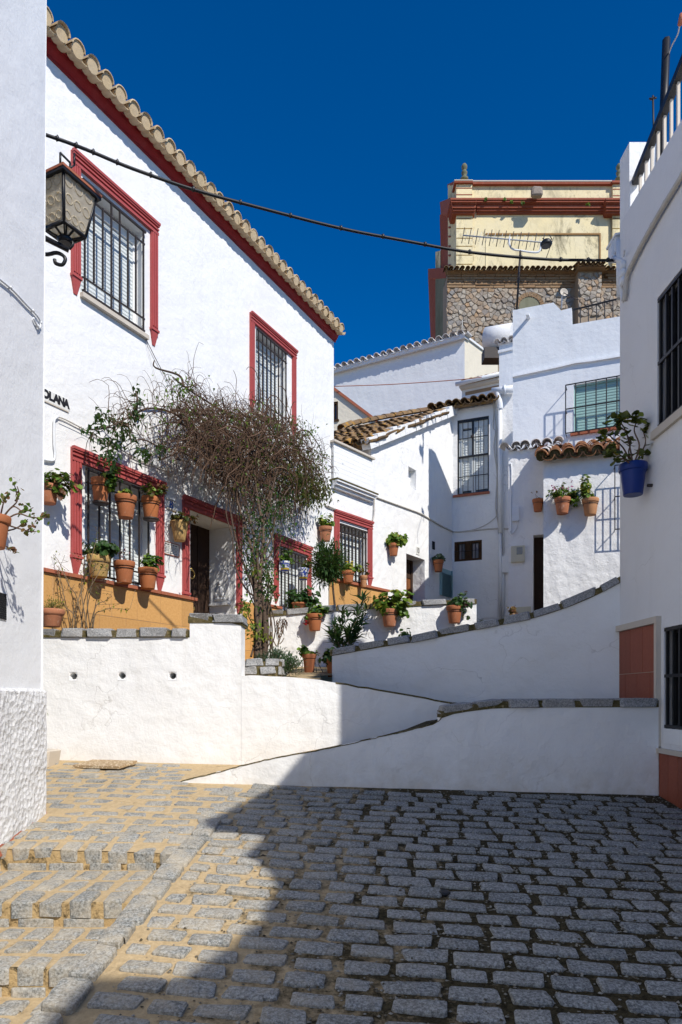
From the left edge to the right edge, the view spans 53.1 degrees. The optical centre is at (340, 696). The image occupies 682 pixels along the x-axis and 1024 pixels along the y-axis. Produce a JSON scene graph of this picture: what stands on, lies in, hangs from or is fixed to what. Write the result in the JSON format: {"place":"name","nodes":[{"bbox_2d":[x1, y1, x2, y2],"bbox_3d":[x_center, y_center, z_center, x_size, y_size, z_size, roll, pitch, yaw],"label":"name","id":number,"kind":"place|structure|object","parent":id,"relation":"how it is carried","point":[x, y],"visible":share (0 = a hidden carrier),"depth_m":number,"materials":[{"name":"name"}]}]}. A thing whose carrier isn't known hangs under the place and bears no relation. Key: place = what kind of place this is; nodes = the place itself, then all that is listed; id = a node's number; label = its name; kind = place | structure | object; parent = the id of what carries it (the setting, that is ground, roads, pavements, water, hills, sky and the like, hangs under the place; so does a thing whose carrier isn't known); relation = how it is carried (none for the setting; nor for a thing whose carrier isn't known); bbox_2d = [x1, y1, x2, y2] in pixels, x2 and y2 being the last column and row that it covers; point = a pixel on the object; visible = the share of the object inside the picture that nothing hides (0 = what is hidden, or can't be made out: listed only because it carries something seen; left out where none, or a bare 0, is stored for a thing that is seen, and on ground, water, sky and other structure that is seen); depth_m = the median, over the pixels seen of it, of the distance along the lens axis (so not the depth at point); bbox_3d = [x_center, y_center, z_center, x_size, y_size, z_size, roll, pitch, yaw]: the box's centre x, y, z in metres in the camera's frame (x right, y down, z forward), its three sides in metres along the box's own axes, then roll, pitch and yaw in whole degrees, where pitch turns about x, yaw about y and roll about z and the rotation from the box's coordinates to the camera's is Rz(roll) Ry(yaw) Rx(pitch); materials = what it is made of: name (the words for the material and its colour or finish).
{"place":"outdoors","nodes":[
{"label":"outdoors","id":0,"kind":"place"},
{"bbox_2d":[284,667,331,678],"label":"path","id":1,"kind":"structure","parent":0,"point":[303,674],"depth_m":7.80,"materials":[{"name":"stone"}]},
{"bbox_2d":[43,6,345,659],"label":"white house","id":2,"kind":"structure","parent":1,"relation":"on","point":[174,275],"depth_m":8.36,"materials":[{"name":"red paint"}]},
{"bbox_2d":[44,416,58,461],"bbox_3d":[-2.996,-2.650,6.978,0.026,0.529,0.259,0,0,27],"label":"conduit pipe","id":3,"kind":"object","parent":2,"relation":"attached to","point":[54,445],"visible":0.94,"depth_m":7.03,"materials":[{"name":"white plastic"}]},
{"bbox_2d":[44,388,69,412],"bbox_3d":[-2.974,-3.074,7.061,0.014,0.132,0.403,0,0,27],"label":"street sign","id":4,"kind":"object","parent":2,"relation":"attached to","point":[55,400],"visible":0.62,"depth_m":7.08,"materials":[{"name":"ceramic"}]},
{"bbox_2d":[44,468,82,505],"bbox_3d":[-2.834,-2.118,6.873,0.443,0.359,0.270,0,0,-19],"label":"potted plant","id":5,"kind":"object","parent":2,"relation":"attached to","point":[54,489],"visible":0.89,"depth_m":6.83,"materials":[{"name":"green plant"}]},
{"bbox_2d":[82,539,119,578],"bbox_3d":[-2.618,-1.497,7.389,0.447,0.418,0.362,0,0,0],"label":"potted plant","id":6,"kind":"object","parent":2,"relation":"attached to","point":[104,549],"visible":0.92,"depth_m":7.30,"materials":[{"name":"yellow plant"}]},
{"bbox_2d":[90,465,122,505],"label":"potted plant","id":7,"kind":"object","parent":2,"relation":"attached to","point":[103,485],"visible":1,"depth_m":7.36,"materials":[{"name":"ceramic"}]},
{"bbox_2d":[59,417,165,469],"bbox_3d":[-2.572,-2.866,7.816,0.030,0.110,1.665,0,0,27],"label":"wall cable","id":8,"kind":"object","parent":2,"relation":"attached to","point":[108,442],"depth_m":7.73,"materials":[{"name":"plastic"}]},
{"bbox_2d":[70,147,160,345],"bbox_3d":[-2.648,-5.065,7.879,0.286,1.515,1.327,0,0,27],"label":"window","id":9,"kind":"structure","parent":2,"relation":"in","point":[104,264],"depth_m":7.89,"materials":[{"name":"red paint"}]},
{"bbox_2d":[70,445,166,590],"bbox_3d":[-2.623,-1.980,7.929,0.286,1.365,1.444,0,0,27],"label":"window","id":10,"kind":"structure","parent":2,"relation":"in","point":[112,529],"depth_m":7.87,"materials":[{"name":"red paint"}]},
{"bbox_2d":[113,547,134,584],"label":"potted plant","id":11,"kind":"object","parent":2,"relation":"attached to","point":[124,568],"visible":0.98,"depth_m":7.64,"materials":[{"name":"orange plant"}]},
{"bbox_2d":[60,420,187,477],"bbox_3d":[-2.466,-2.839,8.001,0.008,0.088,2.028,0,0,27],"label":"wall cable","id":12,"kind":"object","parent":2,"relation":"attached to","point":[120,452],"depth_m":7.93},
{"bbox_2d":[114,488,136,519],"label":"potted plant","id":13,"kind":"object","parent":2,"relation":"attached to","point":[125,500],"visible":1,"depth_m":7.65,"materials":[{"name":"orange plant"}]},
{"bbox_2d":[137,553,163,589],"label":"potted plant","id":14,"kind":"object","parent":2,"relation":"attached to","point":[148,572],"visible":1,"depth_m":7.98,"materials":[{"name":"orange plant"}]},
{"bbox_2d":[140,482,167,521],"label":"potted plant","id":15,"kind":"object","parent":2,"relation":"attached to","point":[151,500],"visible":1,"depth_m":8.05,"materials":[{"name":"ceramic"}]},
{"bbox_2d":[165,466,172,475],"bbox_3d":[-2.159,-2.827,8.587,0.070,0.111,0.103,0,0,27],"label":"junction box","id":16,"kind":"object","parent":2,"relation":"attached to","point":[168,468],"visible":0.85,"depth_m":8.57,"materials":[{"name":"grey plastic"}]},
{"bbox_2d":[166,498,175,510],"bbox_3d":[-2.157,-2.429,8.653,0.016,0.134,0.164,0,0,27],"label":"number sign","id":17,"kind":"object","parent":2,"relation":"attached to","point":[170,504],"visible":0.99,"depth_m":8.64,"materials":[{"name":"ceramic"}]},
{"bbox_2d":[165,541,179,557],"bbox_3d":[-2.154,-1.869,8.657,0.016,0.163,0.295,0,0,27],"label":"wall plaque","id":18,"kind":"object","parent":2,"relation":"attached to","point":[172,549],"depth_m":8.67,"materials":[{"name":"ceramic"}]},
{"bbox_2d":[170,511,199,541],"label":"potted plant","id":19,"kind":"object","parent":2,"relation":"attached to","point":[179,524],"visible":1,"depth_m":8.55,"materials":[{"name":"yellow plant"}]},
{"bbox_2d":[182,494,244,614],"bbox_3d":[-1.964,-1.406,9.532,0.576,2.413,1.317,0,0,27],"label":"door","id":20,"kind":"structure","parent":2,"relation":"in","point":[195,549],"depth_m":9.77,"materials":[{"name":"red paint"}]},
{"bbox_2d":[209,570,230,605],"bbox_3d":[-1.773,-1.590,9.967,0.360,0.520,0.055,0,0,27],"label":"relief plaque","id":21,"kind":"object","parent":2,"relation":"attached to","point":[220,587],"visible":1,"depth_m":9.95,"materials":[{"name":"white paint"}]},
{"bbox_2d":[249,311,298,431],"bbox_3d":[-1.138,-5.010,10.825,0.286,1.485,1.338,0,0,27],"label":"window","id":22,"kind":"structure","parent":2,"relation":"in","point":[267,360],"depth_m":10.79,"materials":[{"name":"red paint"}]},
{"bbox_2d":[278,548,293,571],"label":"potted plant","id":23,"kind":"object","parent":2,"relation":"attached to","point":[286,560],"visible":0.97,"depth_m":10.76,"materials":[{"name":"green plant"}]},
{"bbox_2d":[273,534,313,610],"bbox_3d":[-0.870,-1.934,11.350,0.286,1.288,1.178,0,0,27],"label":"window","id":24,"kind":"structure","parent":2,"relation":"in","point":[289,580],"depth_m":11.27,"materials":[{"name":"red paint"}]},
{"bbox_2d":[297,560,311,580],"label":"potted plant","id":25,"kind":"object","parent":2,"relation":"attached to","point":[303,576],"visible":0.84,"depth_m":11.25,"materials":[{"name":"white plant"}]},
{"bbox_2d":[315,512,334,541],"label":"potted plant","id":26,"kind":"object","parent":2,"relation":"attached to","point":[325,528],"visible":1,"depth_m":11.99,"materials":[{"name":"orange plant"}]},
{"bbox_2d":[297,645,322,672],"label":"potted plant","id":27,"kind":"object","parent":1,"relation":"on","point":[305,653],"visible":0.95,"depth_m":8.05,"materials":[{"name":"green plant"}]},
{"bbox_2d":[318,645,339,676],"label":"potted plant","id":28,"kind":"object","parent":1,"relation":"on","point":[326,659],"visible":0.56,"depth_m":7.86,"materials":[{"name":"green plant"}]},
{"bbox_2d":[322,589,371,646],"bbox_3d":[0.073,-0.899,8.430,0.653,0.830,0.674,0,0,0],"label":"oleander","id":29,"kind":"object","parent":1,"relation":"on","point":[352,631],"visible":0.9,"depth_m":8.37,"materials":[{"name":"green plant"}]},
{"bbox_2d":[334,387,376,430],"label":"cream house","id":30,"kind":"structure","parent":1,"relation":"on","point":[346,408],"depth_m":18.56,"materials":[{"name":"white paint"}]},
{"bbox_2d":[334,402,338,421],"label":"window","id":31,"kind":"structure","parent":30,"relation":"in","point":[336,419],"depth_m":18.73,"materials":[{"name":"brown glass"}]},
{"bbox_2d":[327,439,388,605],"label":"white house","id":32,"kind":"structure","parent":1,"relation":"on","point":[355,495],"depth_m":12.95,"materials":[{"name":"paint"}]},
{"bbox_2d":[342,561,361,594],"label":"potted plant","id":33,"kind":"object","parent":32,"relation":"attached to","point":[350,571],"visible":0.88,"depth_m":12.48,"materials":[{"name":"orange plant"}]},
{"bbox_2d":[334,509,373,585],"bbox_3d":[0.174,-2.773,13.041,0.286,1.322,1.191,0,0,39],"label":"window","id":34,"kind":"structure","parent":32,"relation":"in","point":[350,539],"depth_m":13.08,"materials":[{"name":"red paint"}]},
{"bbox_2d":[357,563,370,587],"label":"potted plant","id":35,"kind":"object","parent":32,"relation":"attached to","point":[363,579],"visible":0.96,"depth_m":12.94,"materials":[{"name":"orange plant"}]},
{"bbox_2d":[268,598,476,681],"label":"garden wall","id":36,"kind":"structure","parent":1,"relation":"on","point":[428,615],"depth_m":10.10,"materials":[{"name":"white"}]},
{"bbox_2d":[284,585,320,608],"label":"potted plant","id":37,"kind":"object","parent":36,"relation":"on","point":[302,599],"visible":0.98,"depth_m":10.29,"materials":[{"name":"green plant"}]},
{"bbox_2d":[303,602,329,630],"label":"potted plant","id":38,"kind":"object","parent":36,"relation":"attached to","point":[314,615],"visible":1,"depth_m":9.90,"materials":[{"name":"orange plant"}]},
{"bbox_2d":[367,589,413,626],"bbox_3d":[0.724,-1.300,10.006,0.688,0.556,0.441,0,0,0],"label":"potted plant","id":39,"kind":"object","parent":36,"relation":"attached to","point":[392,610],"visible":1,"depth_m":9.90,"materials":[{"name":"green plant"}]},
{"bbox_2d":[446,591,472,623],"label":"potted plant","id":40,"kind":"object","parent":36,"relation":"attached to","point":[455,607],"visible":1,"depth_m":9.93,"materials":[{"name":"orange plant"}]},
{"bbox_2d":[334,392,512,621],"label":"white house","id":41,"kind":"structure","parent":1,"relation":"on","point":[435,462],"depth_m":15.91,"materials":[{"name":"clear paint"}]},
{"bbox_2d":[385,531,408,555],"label":"potted plant","id":42,"kind":"object","parent":41,"relation":"attached to","point":[394,542],"visible":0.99,"depth_m":13.84,"materials":[{"name":"green plant"}]},
{"bbox_2d":[406,559,412,600],"bbox_3d":[1.357,-2.129,15.126,0.080,1.857,0.839,0,0,35],"label":"door","id":43,"kind":"structure","parent":41,"relation":"in","point":[409,564],"depth_m":15.37,"materials":[{"name":"brown wood"}]},
{"bbox_2d":[376,497,452,531],"bbox_3d":[1.692,-4.003,14.977,0.042,0.119,3.416,0,0,35],"label":"wall cable","id":44,"kind":"object","parent":41,"relation":"attached to","point":[422,514],"depth_m":14.89,"materials":[{"name":"plastic"}]},
{"bbox_2d":[432,553,445,572],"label":"potted plant","id":45,"kind":"object","parent":41,"relation":"attached to","point":[439,560],"visible":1,"depth_m":15.45,"materials":[{"name":"green plant"}]},
{"bbox_2d":[439,568,452,597],"bbox_3d":[2.483,-2.678,16.089,0.060,0.635,0.584,0,0,35],"label":"louvre panel","id":46,"kind":"object","parent":41,"relation":"attached to","point":[445,582],"visible":0.96,"depth_m":16.11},
{"bbox_2d":[454,540,481,561],"bbox_3d":[3.054,-3.471,16.298,0.681,0.473,0.096,0,0,23],"label":"wooden window","id":47,"kind":"structure","parent":41,"relation":"in","point":[464,550],"depth_m":16.28,"materials":[{"name":"brown wood"}]},
{"bbox_2d":[453,416,489,497],"bbox_3d":[3.120,-5.700,16.282,0.873,1.845,0.185,0,0,23],"label":"tall window","id":48,"kind":"structure","parent":41,"relation":"in","point":[473,433],"depth_m":16.28,"materials":[{"name":"glass"}]},
{"bbox_2d":[455,372,498,397],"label":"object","id":49,"kind":"structure","parent":41,"relation":"on","point":[484,384],"depth_m":18.33,"materials":[{"name":"white paint"}]},
{"bbox_2d":[334,377,481,386],"bbox_3d":[1.726,-8.275,18.051,3.946,0.281,0.233,0,0,16],"label":"wall cable","id":50,"kind":"object","parent":49,"relation":"attached to","point":[408,383],"depth_m":18.14,"materials":[{"name":"red plastic"}]},
{"bbox_2d":[481,323,512,364],"bbox_3d":[4.344,-9.684,18.700,0.985,0.998,0.748,0,0,25],"label":"water tank","id":51,"kind":"object","parent":49,"relation":"on","point":[489,355],"visible":0.73,"depth_m":18.50,"materials":[{"name":"metal"}]},
{"bbox_2d":[453,528,508,532],"bbox_3d":[3.303,-3.928,16.138,1.343,0.085,0.028,0,0,23],"label":"wall cable","id":52,"kind":"object","parent":41,"relation":"attached to","point":[477,530],"depth_m":16.16,"materials":[{"name":"plastic"}]},
{"bbox_2d":[493,396,497,521],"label":"wall wires","id":53,"kind":"object","parent":41,"relation":"attached to","point":[495,460],"depth_m":15.98,"materials":[{"name":"plastic"}]},
{"bbox_2d":[491,385,512,618],"bbox_3d":[3.767,-4.494,15.843,0.524,5.445,0.220,0,0,24],"label":"downpipe","id":54,"kind":"object","parent":41,"relation":"attached to","point":[503,389],"visible":0.92,"depth_m":15.88,"materials":[{"name":"white plastic"}]},
{"bbox_2d":[493,335,512,386],"bbox_3d":[4.092,-8.114,16.684,0.587,1.281,0.629,0,0,27],"label":"chimney","id":55,"kind":"object","parent":41,"relation":"on","point":[505,351],"visible":0.69,"depth_m":16.52,"materials":[{"name":"white paint"}]},
{"bbox_2d":[502,556,508,572],"bbox_3d":[3.837,-3.071,15.884,0.172,0.381,0.094,0,0,23],"label":"meter cabinet","id":56,"kind":"object","parent":41,"relation":"attached to","point":[505,564],"visible":0.76,"depth_m":15.85,"materials":[{"name":"white plastic"}]},
{"bbox_2d":[330,577,619,702],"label":"garden wall","id":57,"kind":"structure","parent":1,"relation":"on","point":[568,648],"depth_m":6.77,"materials":[{"name":"paint"}]},
{"bbox_2d":[398,628,410,635],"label":"wall sprig","id":58,"kind":"object","parent":57,"relation":"on","point":[403,633],"depth_m":7.58,"materials":[{"name":"green plant"}]},
{"bbox_2d":[507,606,517,614],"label":"potted plant","id":59,"kind":"object","parent":1,"relation":"on","point":[512,610],"visible":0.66,"depth_m":10.56,"materials":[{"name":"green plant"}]},
{"bbox_2d":[499,436,568,613],"bbox_3d":[3.807,-2.788,13.334,1.259,4.177,1.567,0,0,19],"label":"annex","id":60,"kind":"object","parent":1,"relation":"on","point":[525,541],"visible":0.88,"depth_m":12.82,"materials":[{"name":"white paint"}]},
{"bbox_2d":[531,491,542,511],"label":"potted plant","id":61,"kind":"object","parent":60,"relation":"attached to","point":[537,503],"visible":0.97,"depth_m":12.56,"materials":[{"name":"orange plant"}]},
{"bbox_2d":[534,537,542,609],"bbox_3d":[3.893,-2.008,12.928,0.452,2.016,0.040,0,0,19],"label":"door","id":62,"kind":"structure","parent":60,"relation":"in","point":[538,542],"depth_m":12.96,"materials":[{"name":"brown wood"}]},
{"bbox_2d":[512,303,619,450],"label":"white house","id":63,"kind":"structure","parent":1,"relation":"on","point":[566,378],"depth_m":13.21,"materials":[{"name":"paint"}]},
{"bbox_2d":[461,227,553,309],"bbox_3d":[3.332,-8.524,13.372,0.587,2.068,1.977,0,0,-43],"label":"tv antenna","id":64,"kind":"object","parent":63,"relation":"on","point":[545,243],"visible":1,"depth_m":13.18,"materials":[{"name":"metal"}]},
{"bbox_2d":[560,288,578,307],"bbox_3d":[4.062,-7.164,12.177,0.149,0.501,0.574,0,0,-3],"label":"satellite dish","id":65,"kind":"object","parent":63,"relation":"on","point":[563,291],"visible":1,"depth_m":12.40,"materials":[{"name":"grey metal"}]},
{"bbox_2d":[565,375,619,437],"bbox_3d":[5.005,-5.497,12.861,1.471,1.002,0.382,0,0,24],"label":"window","id":66,"kind":"structure","parent":63,"relation":"in","point":[595,401],"depth_m":12.99,"materials":[{"name":"green glass"}]},
{"bbox_2d":[572,298,616,323],"bbox_3d":[4.971,-7.331,13.030,1.104,0.435,0.035,0,0,24],"label":"roof railing","id":67,"kind":"object","parent":63,"relation":"on","point":[603,302],"visible":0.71,"depth_m":13.05,"materials":[{"name":"black metal"}]},
{"bbox_2d":[535,437,619,607],"bbox_3d":[4.470,-2.740,12.206,1.924,4.280,1.689,0,0,18],"label":"annex","id":68,"kind":"object","parent":1,"relation":"on","point":[581,551],"visible":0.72,"depth_m":11.72,"materials":[{"name":"white paint"}]},
{"bbox_2d":[546,480,579,514],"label":"potted plant","id":69,"kind":"object","parent":68,"relation":"attached to","point":[562,502],"visible":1,"depth_m":11.60,"materials":[{"name":"green plant"}]},
{"bbox_2d":[576,474,598,516],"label":"potted plant","id":70,"kind":"object","parent":68,"relation":"attached to","point":[590,501],"visible":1,"depth_m":11.47,"materials":[{"name":"green plant"}]},
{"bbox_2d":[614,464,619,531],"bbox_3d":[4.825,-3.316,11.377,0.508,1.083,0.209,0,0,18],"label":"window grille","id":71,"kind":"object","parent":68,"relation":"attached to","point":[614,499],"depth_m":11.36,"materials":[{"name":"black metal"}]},
{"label":"terrace bed","id":72,"kind":"structure","parent":1,"relation":"on","visible":0},
{"bbox_2d":[53,527,134,628],"bbox_3d":[-2.572,-1.205,6.844,0.996,1.080,0.469,0,0,21],"label":"bare shrub","id":73,"kind":"object","parent":72,"relation":"on","point":[98,593],"visible":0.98,"depth_m":6.91,"materials":[{"name":"brown plant"}]},
{"bbox_2d":[8,760,681,1023],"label":"street","id":74,"kind":"structure","parent":0,"point":[281,904],"depth_m":3.47,"materials":[{"name":"stone"}]},
{"bbox_2d":[47,749,60,767],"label":"stone block","id":75,"kind":"structure","parent":74,"relation":"on","point":[53,756],"depth_m":6.13,"materials":[{"name":"stone"}]},
{"bbox_2d":[73,759,136,768],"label":"paving slab","id":76,"kind":"structure","parent":74,"relation":"on","point":[107,764],"depth_m":6.07,"materials":[{"name":"stone"}]},
{"bbox_2d":[0,819,220,1023],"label":"stone steps","id":77,"kind":"structure","parent":74,"relation":"on","point":[71,917],"depth_m":3.44,"materials":[{"name":"stone"}]},
{"bbox_2d":[43,613,452,764],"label":"garden wall","id":78,"kind":"structure","parent":74,"relation":"on","point":[194,694],"depth_m":6.40,"materials":[{"name":"white"}]},
{"bbox_2d":[43,595,64,627],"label":"potted plant","id":79,"kind":"object","parent":78,"relation":"on","point":[52,616],"visible":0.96,"depth_m":6.46,"materials":[{"name":"green plant"}]},
{"bbox_2d":[181,698,658,795],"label":"garden wall","id":80,"kind":"structure","parent":74,"relation":"on","point":[586,745],"depth_m":5.60,"materials":[{"name":"paint"}]},
{"bbox_2d":[616,120,681,808],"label":"white house","id":81,"kind":"structure","parent":74,"relation":"on","point":[649,628],"depth_m":5.70,"materials":[{"name":"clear paint"}]},
{"bbox_2d":[606,232,625,302],"bbox_3d":[2.639,-4.033,6.434,0.136,0.744,0.472,0,0,0],"label":"cable bracket","id":82,"kind":"object","parent":81,"relation":"attached to","point":[613,247],"visible":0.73,"depth_m":6.43,"materials":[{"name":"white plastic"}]},
{"bbox_2d":[46,133,613,261],"bbox_3d":[0.166,-4.085,5.832,5.046,0.180,0.304,0,0,-18],"label":"overhead cable","id":83,"kind":"object","parent":82,"relation":"attached to","point":[57,138],"visible":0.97,"depth_m":5.77,"materials":[{"name":"black plastic"}]},
{"bbox_2d":[596,410,652,497],"bbox_3d":[2.458,-2.089,5.868,0.514,0.734,0.351,0,0,0],"label":"potted plant","id":84,"kind":"object","parent":81,"relation":"attached to","point":[631,472],"visible":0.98,"depth_m":5.80,"materials":[{"name":"green plant"}]},
{"bbox_2d":[621,171,681,301],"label":"wall cable","id":85,"kind":"object","parent":81,"relation":"attached to","point":[667,199],"depth_m":5.76,"materials":[{"name":"plastic"}]},
{"bbox_2d":[649,95,656,124],"bbox_3d":[3.292,-6.191,7.199,0.076,0.745,0.649,0,0,27],"label":"cross antenna","id":86,"kind":"object","parent":81,"relation":"on","point":[653,97],"visible":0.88,"depth_m":7.19,"materials":[{"name":"metal"}]},
{"bbox_2d":[632,55,681,190],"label":"roof railing","id":87,"kind":"object","parent":81,"relation":"on","point":[666,107],"visible":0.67,"depth_m":5.67,"materials":[{"name":"white metal"}]},
{"bbox_2d":[650,270,681,440],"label":"window","id":88,"kind":"structure","parent":81,"relation":"in","point":[672,358],"depth_m":5.54,"materials":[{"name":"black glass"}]},
{"bbox_2d":[660,13,681,155],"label":"roof mast","id":89,"kind":"object","parent":81,"relation":"on","point":[665,60],"visible":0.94,"depth_m":6.17,"materials":[{"name":"black metal"}]},
{"bbox_2d":[663,625,681,745],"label":"window","id":90,"kind":"structure","parent":81,"relation":"in","point":[670,736],"depth_m":5.42,"materials":[{"name":"black glass"}]},
{"bbox_2d":[264,720,437,760],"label":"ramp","id":91,"kind":"structure","parent":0,"point":[424,723],"depth_m":6.16,"materials":[{"name":"concrete"}]},
{"bbox_2d":[47,0,681,366],"label":"sky","id":92,"kind":"structure","parent":0,"point":[361,115],"materials":[{"name":"blue"}]},
{"bbox_2d":[334,330,497,420],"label":"white house","id":93,"kind":"structure","parent":0,"point":[454,356],"depth_m":21.86,"materials":[{"name":"paint"}]},
{"bbox_2d":[439,889,449,896],"bbox_3d":[0.549,1.043,3.623,0.064,0.024,0.063,0,0,0],"label":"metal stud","id":94,"kind":"object","parent":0,"point":[444,893],"visible":1,"depth_m":3.60,"materials":[{"name":"black metal"}]},
{"label":"ground","id":95,"kind":"structure","parent":0,"visible":0},
{"bbox_2d":[0,0,46,856],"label":"white house","id":96,"kind":"structure","parent":95,"relation":"on","point":[23,742],"depth_m":4.40,"materials":[{"name":"paint"}]},
{"bbox_2d":[0,278,42,328],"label":"wall cable","id":97,"kind":"object","parent":96,"relation":"attached to","point":[40,322],"depth_m":4.47,"materials":[{"name":"white plastic"}]},
{"bbox_2d":[0,477,49,553],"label":"potted plant","id":98,"kind":"object","parent":96,"relation":"attached to","point":[5,521],"visible":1,"depth_m":3.95,"materials":[{"name":"green plant"}]},
{"bbox_2d":[45,152,101,266],"bbox_3d":[-2.201,-3.732,5.060,0.446,0.926,0.776,0,0,38],"label":"wall lantern","id":99,"kind":"object","parent":96,"relation":"attached to","point":[72,198],"depth_m":5.12,"materials":[{"name":"black glass"}]},
{"bbox_2d":[428,163,619,371],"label":"church","id":100,"kind":"structure","parent":95,"relation":"on","point":[575,219],"depth_m":31.83,"materials":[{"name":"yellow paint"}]},
{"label":"upper terrace","id":101,"kind":"structure","parent":0,"visible":0},
{"bbox_2d":[303,534,349,604],"bbox_3d":[-0.251,-1.966,10.691,0.828,1.155,0.798,0,0,0],"label":"ball tree","id":102,"kind":"object","parent":101,"relation":"on","point":[329,562],"visible":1,"depth_m":10.57,"materials":[{"name":"green plant"}]},
{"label":"middle ramp","id":103,"kind":"structure","parent":0,"visible":0},
{"bbox_2d":[245,658,287,676],"bbox_3d":[-0.772,-0.244,7.146,0.412,0.268,0.908,0,0,0],"label":"stone planter","id":104,"kind":"object","parent":103,"relation":"on","point":[266,667],"visible":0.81,"depth_m":6.71,"materials":[{"name":"stone"}]},
{"bbox_2d":[80,342,358,657],"bbox_3d":[-0.905,-2.561,9.498,1.771,4.360,6.176,0,0,18],"label":"bougainvillea","id":105,"kind":"object","parent":104,"relation":"in","point":[214,427],"visible":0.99,"depth_m":8.45,"materials":[{"name":"brown plant"}]},
{"bbox_2d":[271,617,287,646],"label":"dead branch","id":106,"kind":"object","parent":105,"relation":"attached to","point":[281,626],"visible":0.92,"depth_m":7.55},
{"bbox_2d":[250,643,308,676],"bbox_3d":[-0.620,-0.360,7.117,0.695,0.404,0.487,0,0,35],"label":"grey green shrub","id":107,"kind":"object","parent":104,"relation":"in","point":[290,661],"visible":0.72,"depth_m":7.03,"materials":[{"name":"green plant"}]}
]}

